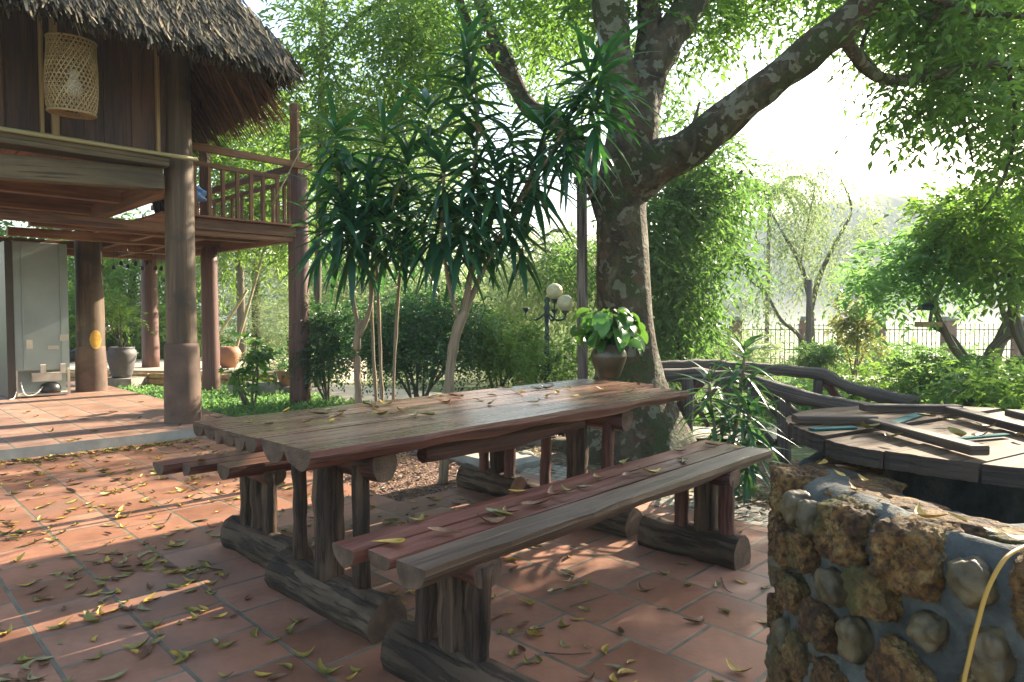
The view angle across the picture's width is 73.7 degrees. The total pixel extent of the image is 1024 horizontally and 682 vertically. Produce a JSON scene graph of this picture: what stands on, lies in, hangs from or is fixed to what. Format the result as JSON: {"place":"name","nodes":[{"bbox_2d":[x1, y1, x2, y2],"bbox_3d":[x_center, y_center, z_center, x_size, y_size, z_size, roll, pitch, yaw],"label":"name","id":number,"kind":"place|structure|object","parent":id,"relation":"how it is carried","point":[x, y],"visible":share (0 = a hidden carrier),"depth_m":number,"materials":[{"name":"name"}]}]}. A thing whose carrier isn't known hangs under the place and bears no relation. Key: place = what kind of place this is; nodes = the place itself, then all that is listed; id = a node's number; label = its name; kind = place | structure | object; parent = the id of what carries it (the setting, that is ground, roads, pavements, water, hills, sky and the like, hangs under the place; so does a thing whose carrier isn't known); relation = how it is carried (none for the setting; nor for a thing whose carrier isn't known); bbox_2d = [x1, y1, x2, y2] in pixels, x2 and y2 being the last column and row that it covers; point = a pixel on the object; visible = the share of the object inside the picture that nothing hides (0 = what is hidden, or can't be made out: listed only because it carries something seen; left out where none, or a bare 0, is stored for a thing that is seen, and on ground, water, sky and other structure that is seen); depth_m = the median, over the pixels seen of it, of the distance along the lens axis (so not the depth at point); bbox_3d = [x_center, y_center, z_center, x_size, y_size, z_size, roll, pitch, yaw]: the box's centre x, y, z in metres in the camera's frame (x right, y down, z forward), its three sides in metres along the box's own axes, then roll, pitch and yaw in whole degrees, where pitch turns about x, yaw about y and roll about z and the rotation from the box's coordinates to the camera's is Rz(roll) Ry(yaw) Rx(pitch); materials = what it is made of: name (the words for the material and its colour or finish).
{"place":"outdoors","nodes":[
{"label":"outdoors","id":0,"kind":"place"},
{"bbox_2d":[0,380,231,460],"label":"house terrace","id":1,"kind":"structure","parent":0,"point":[23,433],"depth_m":7.01,"materials":[{"name":"tile"}]},
{"bbox_2d":[0,241,70,399],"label":"wall panel","id":2,"kind":"object","parent":1,"relation":"on","point":[34,341],"visible":1,"depth_m":9.25,"materials":[{"name":"metal"}]},
{"bbox_2d":[69,322,119,377],"bbox_3d":[-7.245,0.189,10.915,1.860,1.045,0.669,-1,2,-20],"label":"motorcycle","id":3,"kind":"object","parent":1,"relation":"on","point":[72,352],"visible":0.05,"depth_m":11.05,"materials":[{"name":"metal"}]},
{"bbox_2d":[107,377,145,389],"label":"planter plinth","id":4,"kind":"structure","parent":1,"relation":"on","point":[123,381],"depth_m":11.01,"materials":[{"name":"concrete"}]},
{"bbox_2d":[104,289,154,376],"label":"potted plant","id":5,"kind":"object","parent":4,"relation":"on","point":[121,359],"visible":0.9,"depth_m":11.09,"materials":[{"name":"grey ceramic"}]},
{"bbox_2d":[0,0,312,424],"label":"stilt house","id":6,"kind":"structure","parent":1,"relation":"on","point":[176,78],"depth_m":6.92,"materials":[{"name":"wood"}]},
{"bbox_2d":[44,23,98,119],"bbox_3d":[-3.752,-2.461,5.810,0.410,1.073,0.410,0,2,0],"label":"basket lantern","id":7,"kind":"object","parent":6,"relation":"hanging from","point":[72,86],"visible":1,"depth_m":5.71,"materials":[{"name":"wicker"}]},
{"bbox_2d":[152,199,198,212],"bbox_3d":[-4.278,-1.627,8.678,0.542,0.306,0.533,0,2,0],"label":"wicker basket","id":8,"kind":"object","parent":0,"point":[158,206],"visible":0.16,"depth_m":8.45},
{"bbox_2d":[197,187,206,201],"bbox_3d":[-4.283,-1.877,8.669,0.723,0.204,0.519,0,2,0],"label":"blue sack","id":9,"kind":"object","parent":8,"relation":"on","point":[201,193],"visible":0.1,"depth_m":8.71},
{"bbox_2d":[66,357,366,391],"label":"stone terrace","id":10,"kind":"structure","parent":0,"point":[138,368],"depth_m":12.57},
{"bbox_2d":[200,289,248,360],"bbox_3d":[-6.015,-0.133,14.006,1.252,1.860,0.077,0,2,0],"label":"leaning pole","id":11,"kind":"object","parent":10,"relation":"on","point":[233,311],"visible":0.53,"depth_m":13.97,"materials":[{"name":"brown wood"}]},
{"bbox_2d":[220,346,241,367],"bbox_3d":[-5.114,0.286,12.319,0.440,0.380,0.436,0,2,0],"label":"clay pot","id":12,"kind":"object","parent":10,"relation":"on","point":[229,355],"visible":0.73,"depth_m":12.17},
{"bbox_2d":[157,88,336,357],"bbox_3d":[-5.637,-2.601,14.278,3.820,7.139,5.440,-1,2,-29],"label":"yellow tree","id":13,"kind":"object","parent":10,"relation":"on","point":[242,259],"visible":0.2,"depth_m":13.29,"materials":[{"name":"green plant"}]},
{"bbox_2d":[235,246,266,346],"bbox_3d":[-5.138,-0.557,13.194,0.070,2.745,0.891,2,3,45],"label":"leaning pole","id":14,"kind":"object","parent":10,"relation":"on","point":[249,302],"visible":0.6,"depth_m":13.22,"materials":[{"name":"brown wood"}]},
{"bbox_2d":[272,383,443,407],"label":"garden path","id":15,"kind":"structure","parent":0,"point":[348,393],"depth_m":10.72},
{"bbox_2d":[227,381,281,398],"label":"stone block","id":16,"kind":"structure","parent":15,"relation":"on","point":[272,388],"depth_m":9.80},
{"bbox_2d":[279,386,289,395],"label":"stone block","id":17,"kind":"structure","parent":15,"relation":"on","point":[285,389],"depth_m":9.89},
{"bbox_2d":[272,345,288,385],"bbox_3d":[-3.317,0.356,10.011,0.478,0.606,0.622,-2,3,-45],"label":"clay pot","id":18,"kind":"object","parent":17,"relation":"on","point":[284,381],"visible":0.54,"depth_m":9.93,"materials":[{"name":"brown ceramic"}]},
{"bbox_2d":[231,0,636,386],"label":"feathery tree","id":19,"kind":"object","parent":15,"relation":"on","point":[412,47],"visible":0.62,"depth_m":9.94,"materials":[{"name":"green plant"}]},
{"bbox_2d":[0,437,774,681],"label":"patio floor","id":20,"kind":"structure","parent":0,"point":[661,645],"depth_m":2.91,"materials":[{"name":"tile"}]},
{"bbox_2d":[18,671,44,681],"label":"fallen leaf","id":21,"kind":"object","parent":20,"relation":"on","point":[21,675],"visible":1,"depth_m":2.25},
{"bbox_2d":[30,594,52,598],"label":"fallen leaf","id":22,"kind":"object","parent":20,"relation":"on","point":[46,596],"visible":1,"depth_m":2.90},
{"bbox_2d":[83,609,101,621],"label":"fallen leaf","id":23,"kind":"object","parent":20,"relation":"on","point":[89,616],"visible":1,"depth_m":2.68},
{"bbox_2d":[95,668,127,679],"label":"fallen leaf","id":24,"kind":"object","parent":20,"relation":"on","point":[115,675],"visible":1,"depth_m":2.26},
{"bbox_2d":[122,637,149,648],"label":"fallen leaf","id":25,"kind":"object","parent":20,"relation":"on","point":[133,646],"visible":1,"depth_m":2.46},
{"bbox_2d":[139,641,151,657],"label":"fallen leaf","id":26,"kind":"object","parent":20,"relation":"on","point":[146,650],"visible":1,"depth_m":2.43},
{"bbox_2d":[167,583,186,587],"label":"fallen leaf","id":27,"kind":"object","parent":20,"relation":"on","point":[171,585],"visible":1,"depth_m":3.01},
{"bbox_2d":[172,649,188,664],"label":"fallen leaf","id":28,"kind":"object","parent":20,"relation":"on","point":[183,655],"visible":1,"depth_m":2.38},
{"bbox_2d":[267,673,285,681],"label":"fallen leaf","id":29,"kind":"object","parent":20,"relation":"on","point":[271,677],"visible":1,"depth_m":2.26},
{"bbox_2d":[293,645,314,656],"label":"fallen leaf","id":30,"kind":"object","parent":20,"relation":"on","point":[300,654],"visible":1,"depth_m":2.41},
{"bbox_2d":[318,658,342,673],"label":"fallen leaf","id":31,"kind":"object","parent":20,"relation":"on","point":[322,669],"visible":1,"depth_m":2.29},
{"bbox_2d":[153,448,526,568],"bbox_3d":[-0.652,0.799,4.005,0.659,0.499,2.524,2,3,42],"label":"log bench","id":32,"kind":"object","parent":20,"relation":"on","point":[251,533],"visible":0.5,"depth_m":3.36,"materials":[{"name":"wood"}]},
{"bbox_2d":[0,438,744,681],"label":"leaf litter","id":33,"kind":"object","parent":20,"relation":"on","point":[23,658],"visible":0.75,"depth_m":3.46,"materials":[{"name":"plant"}]},
{"bbox_2d":[193,379,688,644],"bbox_3d":[-0.077,0.690,3.564,0.981,0.749,2.722,2,3,43],"label":"log table","id":34,"kind":"object","parent":20,"relation":"on","point":[361,444],"visible":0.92,"depth_m":2.87,"materials":[{"name":"wood"}]},
{"bbox_2d":[570,307,647,378],"bbox_3d":[0.700,0.009,4.934,0.576,0.512,0.614,0,2,0],"label":"plant pot","id":35,"kind":"object","parent":34,"relation":"on","point":[608,335],"visible":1,"depth_m":4.82,"materials":[{"name":"green plant"}]},
{"bbox_2d":[332,440,773,681],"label":"log bench","id":36,"kind":"object","parent":20,"relation":"on","point":[444,636],"visible":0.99,"depth_m":2.29,"materials":[{"name":"wood"}]},
{"bbox_2d":[371,538,404,542],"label":"fallen leaf","id":37,"kind":"object","parent":36,"relation":"on","point":[397,540],"visible":1,"depth_m":2.08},
{"bbox_2d":[427,527,460,531],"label":"fallen leaf","id":38,"kind":"object","parent":36,"relation":"on","point":[442,529],"visible":1,"depth_m":2.18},
{"bbox_2d":[477,514,505,522],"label":"fallen leaf","id":39,"kind":"object","parent":36,"relation":"on","point":[496,519],"visible":1,"depth_m":2.31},
{"bbox_2d":[520,499,548,504],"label":"fallen leaf","id":40,"kind":"object","parent":36,"relation":"on","point":[531,502],"visible":1,"depth_m":2.51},
{"bbox_2d":[544,652,590,654],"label":"twig","id":41,"kind":"object","parent":20,"relation":"on","point":[565,653],"visible":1,"depth_m":2.41,"materials":[{"name":"wood"}]},
{"bbox_2d":[683,615,703,622],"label":"fallen leaf","id":42,"kind":"object","parent":20,"relation":"on","point":[699,619],"visible":1,"depth_m":2.67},
{"bbox_2d":[726,657,750,671],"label":"fallen leaf","id":43,"kind":"object","parent":20,"relation":"on","point":[733,667],"visible":1,"depth_m":2.31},
{"bbox_2d":[764,451,1023,681],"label":"stone well","id":44,"kind":"object","parent":20,"relation":"on","point":[869,582],"visible":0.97,"depth_m":1.42,"materials":[{"name":"stone"}]},
{"bbox_2d":[786,403,1023,487],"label":"well lid","id":45,"kind":"object","parent":44,"relation":"on","point":[933,446],"visible":0.99,"depth_m":1.85,"materials":[{"name":"wood"}]},
{"bbox_2d":[947,426,966,436],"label":"fallen leaf","id":46,"kind":"object","parent":45,"relation":"on","point":[958,432],"visible":1,"depth_m":1.81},
{"bbox_2d":[914,502,946,517],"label":"fallen leaf","id":47,"kind":"object","parent":44,"relation":"on","point":[918,510],"visible":1,"depth_m":1.34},
{"bbox_2d":[961,544,1023,681],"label":"hose","id":48,"kind":"object","parent":44,"relation":"hanging from","point":[1003,560],"visible":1,"depth_m":0.96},
{"bbox_2d":[0,0,1023,280],"label":"sky","id":49,"kind":"structure","parent":0,"point":[809,114],"materials":[{"name":"white"}]},
{"bbox_2d":[68,191,1023,322],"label":"hills","id":50,"kind":"structure","parent":0,"point":[898,202],"depth_m":191.70,"materials":[{"name":"plant"}]},
{"bbox_2d":[137,322,1009,355],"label":"ground","id":51,"kind":"structure","parent":0,"point":[793,339],"depth_m":55.06,"materials":[{"name":"plant"}]},
{"bbox_2d":[0,174,247,318],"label":"tall tree","id":52,"kind":"object","parent":51,"relation":"on","point":[3,232],"visible":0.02,"depth_m":19.11,"materials":[{"name":"green plant"}]},
{"bbox_2d":[195,198,324,356],"bbox_3d":[-6.683,-1.077,16.771,4.608,6.264,4.453,0,2,0],"label":"feathery conifer","id":53,"kind":"object","parent":51,"relation":"on","point":[256,328],"visible":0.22,"depth_m":16.47,"materials":[{"name":"green plant"}]},
{"bbox_2d":[245,239,370,324],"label":"distant tree","id":54,"kind":"object","parent":51,"relation":"on","point":[273,293],"visible":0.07,"depth_m":108.09,"materials":[{"name":"green plant"}]},
{"bbox_2d":[251,84,507,357],"bbox_3d":[-4.963,-3.765,23.683,10.331,11.132,9.462,0,2,0],"label":"tall tree","id":55,"kind":"object","parent":51,"relation":"on","point":[363,296],"visible":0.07,"depth_m":22.14,"materials":[{"name":"green plant"}]},
{"bbox_2d":[261,243,653,354],"bbox_3d":[-2.519,-0.736,29.312,17.633,7.410,9.191,0,2,0],"label":"backdrop tree","id":56,"kind":"object","parent":51,"relation":"on","point":[388,293],"visible":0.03,"depth_m":28.41,"materials":[{"name":"green plant"}]},
{"bbox_2d":[710,270,779,319],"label":"distant tree","id":57,"kind":"object","parent":51,"relation":"on","point":[731,305],"visible":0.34,"depth_m":157.33,"materials":[{"name":"green plant"}]},
{"bbox_2d":[734,175,820,355],"bbox_3d":[9.765,-2.670,25.921,3.527,6.973,3.288,0,2,0],"label":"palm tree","id":58,"kind":"object","parent":51,"relation":"on","point":[769,246],"visible":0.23,"depth_m":25.82,"materials":[{"name":"green plant"}]},
{"bbox_2d":[805,279,812,354],"bbox_3d":[7.608,-0.314,17.500,0.157,2.516,0.157,1,2,22],"label":"wooden post","id":59,"kind":"object","parent":51,"relation":"on","point":[808,336],"visible":0.59,"depth_m":17.43,"materials":[{"name":"grey wood"}]},
{"bbox_2d":[823,263,899,319],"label":"distant tree","id":60,"kind":"object","parent":51,"relation":"on","point":[853,295],"visible":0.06,"depth_m":117.54,"materials":[{"name":"green plant"}]},
{"bbox_2d":[150,355,1009,459],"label":"garden ground","id":61,"kind":"structure","parent":0,"point":[802,452],"depth_m":12.94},
{"bbox_2d":[68,276,141,352],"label":"garden shrub","id":62,"kind":"object","parent":61,"relation":"on","point":[72,331],"visible":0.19,"depth_m":14.86,"materials":[{"name":"green plant"}]},
{"bbox_2d":[0,225,235,342],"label":"garden tree","id":63,"kind":"object","parent":61,"relation":"on","point":[113,279],"visible":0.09,"depth_m":16.92,"materials":[{"name":"green plant"}]},
{"bbox_2d":[66,372,274,387],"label":"stone wall","id":64,"kind":"structure","parent":61,"relation":"on","point":[155,379],"depth_m":11.49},
{"bbox_2d":[113,303,235,358],"bbox_3d":[-7.744,0.167,15.487,2.765,2.193,2.844,0,2,0],"label":"garden shrub","id":65,"kind":"object","parent":61,"relation":"on","point":[162,336],"visible":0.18,"depth_m":14.84,"materials":[{"name":"green plant"}]},
{"bbox_2d":[117,380,371,416],"bbox_3d":[-3.844,0.807,9.641,1.952,0.248,5.016,-2,3,-45],"label":"ground cover","id":66,"kind":"object","parent":61,"relation":"on","point":[263,403],"visible":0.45,"depth_m":8.87,"materials":[{"name":"green plant"}]},
{"bbox_2d":[217,332,281,408],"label":"broadleaf shrub","id":67,"kind":"object","parent":61,"relation":"on","point":[256,357],"visible":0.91,"depth_m":8.55,"materials":[{"name":"green plant"}]},
{"bbox_2d":[234,337,340,383],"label":"garden shrub","id":68,"kind":"object","parent":61,"relation":"on","point":[271,362],"visible":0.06,"depth_m":11.78,"materials":[{"name":"green plant"}]},
{"bbox_2d":[279,292,373,406],"bbox_3d":[-2.420,0.155,9.018,1.292,1.596,1.024,-1,2,-26],"label":"round shrub","id":69,"kind":"object","parent":61,"relation":"on","point":[325,349],"visible":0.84,"depth_m":8.83,"materials":[{"name":"green plant"}]},
{"bbox_2d":[211,439,478,500],"bbox_3d":[-1.488,1.144,5.987,3.295,0.265,1.145,2,3,45],"label":"planting bed","id":70,"kind":"object","parent":61,"relation":"on","point":[390,488],"depth_m":5.11,"materials":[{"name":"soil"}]},
{"bbox_2d":[277,84,457,403],"bbox_3d":[-1.069,-0.465,5.137,1.483,2.986,1.130,0,2,0],"label":"strap leaf shrub","id":71,"kind":"object","parent":70,"relation":"on","point":[363,219],"visible":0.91,"depth_m":5.03,"materials":[{"name":"plant"}]},
{"bbox_2d":[379,1,662,484],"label":"strap leaf shrub","id":72,"kind":"object","parent":70,"relation":"on","point":[450,214],"visible":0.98,"depth_m":4.91,"materials":[{"name":"plant"}]},
{"bbox_2d":[322,278,513,398],"bbox_3d":[-1.128,0.081,8.662,2.319,1.771,2.281,0,2,0],"label":"round shrub","id":73,"kind":"object","parent":61,"relation":"on","point":[420,341],"visible":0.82,"depth_m":8.23,"materials":[{"name":"green plant"}]},
{"bbox_2d":[414,450,540,470],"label":"bed kerb","id":74,"kind":"structure","parent":61,"relation":"on","point":[525,461],"depth_m":5.61,"materials":[{"name":"concrete"}]},
{"bbox_2d":[458,301,559,390],"bbox_3d":[-0.113,0.212,8.954,1.532,1.486,1.676,0,2,0],"label":"round shrub","id":75,"kind":"object","parent":61,"relation":"on","point":[498,358],"visible":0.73,"depth_m":8.77,"materials":[{"name":"green plant"}]},
{"bbox_2d":[457,212,596,384],"bbox_3d":[0.870,-0.252,15.048,4.341,5.803,5.074,0,2,0],"label":"weeping tree","id":76,"kind":"object","parent":61,"relation":"on","point":[537,304],"visible":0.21,"depth_m":13.97,"materials":[{"name":"green plant"}]},
{"bbox_2d":[483,332,593,385],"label":"garden shrub","id":77,"kind":"object","parent":61,"relation":"on","point":[556,361],"visible":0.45,"depth_m":10.50,"materials":[{"name":"green plant"}]},
{"bbox_2d":[522,283,573,382],"bbox_3d":[0.539,0.018,10.328,0.770,1.789,0.450,0,2,0],"label":"garden lamp","id":78,"kind":"object","parent":61,"relation":"on","point":[554,291],"visible":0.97,"depth_m":10.27,"materials":[{"name":"metal"}]},
{"bbox_2d":[530,33,784,401],"bbox_3d":[2.361,-1.928,11.218,4.088,6.531,4.815,0,2,0],"label":"drooping tree","id":79,"kind":"object","parent":61,"relation":"on","point":[682,315],"visible":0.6,"depth_m":9.92,"materials":[{"name":"green plant"}]},
{"bbox_2d":[420,0,1023,464],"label":"giant tree","id":80,"kind":"object","parent":61,"relation":"on","point":[952,52],"visible":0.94,"depth_m":5.72,"materials":[{"name":"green plant"}]},
{"bbox_2d":[691,330,792,385],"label":"garden shrub","id":81,"kind":"object","parent":61,"relation":"on","point":[762,355],"visible":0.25,"depth_m":12.44,"materials":[{"name":"green plant"}]},
{"bbox_2d":[675,393,862,426],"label":"ground cover","id":82,"kind":"object","parent":61,"relation":"on","point":[764,413],"visible":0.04,"depth_m":8.11,"materials":[{"name":"green plant"}]},
{"bbox_2d":[712,377,851,417],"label":"garden shrub","id":83,"kind":"object","parent":61,"relation":"on","point":[792,382],"visible":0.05,"depth_m":8.71,"materials":[{"name":"green plant"}]},
{"bbox_2d":[661,358,920,438],"bbox_3d":[2.623,0.593,6.682,2.355,0.815,0.609,1,2,24],"label":"rustic railing","id":84,"kind":"object","parent":61,"relation":"on","point":[829,381],"visible":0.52,"depth_m":6.71,"materials":[{"name":"wood"}]},
{"bbox_2d":[566,316,1023,369],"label":"iron fence","id":85,"kind":"object","parent":61,"relation":"on","point":[949,322],"visible":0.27,"depth_m":19.99,"materials":[{"name":"metal"}]},
{"bbox_2d":[721,136,906,347],"bbox_3d":[8.136,-2.603,18.725,5.617,6.751,4.675,0,2,0],"label":"slender tree","id":86,"kind":"object","parent":61,"relation":"on","point":[811,206],"visible":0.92,"depth_m":18.57,"materials":[{"name":"green plant"}]},
{"bbox_2d":[781,340,847,382],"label":"clipped shrub","id":87,"kind":"object","parent":61,"relation":"on","point":[826,355],"visible":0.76,"depth_m":13.79,"materials":[{"name":"green plant"}]},
{"bbox_2d":[733,376,955,403],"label":"ground cover","id":88,"kind":"object","parent":61,"relation":"on","point":[838,390],"visible":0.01,"depth_m":11.91,"materials":[{"name":"green plant"}]},
{"bbox_2d":[823,292,890,379],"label":"red tipped shrub","id":89,"kind":"object","parent":61,"relation":"on","point":[841,325],"visible":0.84,"depth_m":13.75,"materials":[{"name":"green plant"}]},
{"bbox_2d":[802,373,930,403],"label":"garden shrub","id":90,"kind":"object","parent":61,"relation":"on","point":[884,385],"visible":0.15,"depth_m":9.62,"materials":[{"name":"green plant"}]},
{"bbox_2d":[755,357,1013,379],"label":"grass","id":91,"kind":"structure","parent":61,"relation":"on","point":[842,371],"depth_m":17.34,"materials":[{"name":"green plant"}]},
{"bbox_2d":[811,339,988,375],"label":"garden shrub","id":92,"kind":"object","parent":61,"relation":"on","point":[896,346],"visible":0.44,"depth_m":15.70,"materials":[{"name":"green plant"}]},
{"bbox_2d":[822,210,1023,368],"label":"shade tree","id":93,"kind":"object","parent":61,"relation":"on","point":[881,281],"visible":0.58,"depth_m":9.59,"materials":[{"name":"green plant"}]},
{"bbox_2d":[914,291,941,326],"bbox_3d":[5.670,-0.468,9.289,0.300,0.556,0.292,0,2,0],"label":"bird feeder","id":94,"kind":"object","parent":93,"relation":"hanging from","point":[928,306],"visible":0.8,"depth_m":9.20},
{"bbox_2d":[838,352,1012,385],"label":"garden shrub","id":95,"kind":"object","parent":61,"relation":"on","point":[867,368],"visible":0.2,"depth_m":12.30,"materials":[{"name":"green plant"}]},
{"bbox_2d":[876,345,1013,403],"bbox_3d":[5.398,0.609,8.471,1.493,1.106,1.431,-1,2,-22],"label":"garden shrub","id":96,"kind":"object","parent":61,"relation":"on","point":[914,372],"visible":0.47,"depth_m":8.60,"materials":[{"name":"green plant"}]},
{"bbox_2d":[873,178,1023,357],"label":"lime tree","id":97,"kind":"object","parent":61,"relation":"on","point":[960,217],"visible":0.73,"depth_m":8.57,"materials":[{"name":"green plant"}]},
{"bbox_2d":[910,363,1023,409],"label":"garden shrub","id":98,"kind":"object","parent":61,"relation":"on","point":[952,389],"visible":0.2,"depth_m":5.68,"materials":[{"name":"green plant"}]},
{"bbox_2d":[930,353,1023,400],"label":"garden shrub","id":99,"kind":"object","parent":61,"relation":"on","point":[979,358],"visible":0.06,"depth_m":8.09,"materials":[{"name":"green plant"}]},
{"bbox_2d":[938,348,1023,410],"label":"garden shrub","id":100,"kind":"object","parent":61,"relation":"on","point":[1012,397],"visible":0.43,"depth_m":5.05,"materials":[{"name":"green plant"}]},
{"bbox_2d":[515,464,771,527],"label":"paver path","id":101,"kind":"structure","parent":0,"point":[668,500],"depth_m":4.36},
{"bbox_2d":[516,433,799,507],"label":"soil ground","id":102,"kind":"structure","parent":0,"point":[765,490],"depth_m":5.44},
{"bbox_2d":[552,438,565,450],"bbox_3d":[0.464,0.944,6.198,0.218,0.135,0.174,0,2,0],"label":"garden stone","id":103,"kind":"object","parent":102,"relation":"on","point":[560,443],"visible":0.45,"depth_m":6.13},
{"bbox_2d":[573,176,597,378],"bbox_3d":[0.713,-0.212,5.997,0.357,2.435,0.088,0,2,0],"label":"timber post","id":104,"kind":"object","parent":102,"relation":"on","point":[582,301],"visible":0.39,"depth_m":5.94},
{"bbox_2d":[489,435,801,521],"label":"leaf litter","id":105,"kind":"object","parent":102,"relation":"on","point":[757,500],"visible":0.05,"depth_m":4.57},
{"bbox_2d":[663,327,799,504],"bbox_3d":[1.474,0.599,4.608,0.874,1.382,0.711,2,3,39],"label":"strap leaf shrub","id":106,"kind":"object","parent":102,"relation":"on","point":[748,484],"visible":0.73,"depth_m":4.56,"materials":[{"name":"plant"}]},
{"bbox_2d":[663,367,868,463],"bbox_3d":[2.116,0.646,5.633,1.994,0.787,0.536,2,3,44],"label":"rustic railing","id":107,"kind":"object","parent":102,"relation":"on","point":[789,395],"visible":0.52,"depth_m":5.66,"materials":[{"name":"wood"}]},
{"bbox_2d":[557,427,792,438],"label":"bridge path","id":108,"kind":"structure","parent":0,"point":[699,431],"depth_m":7.01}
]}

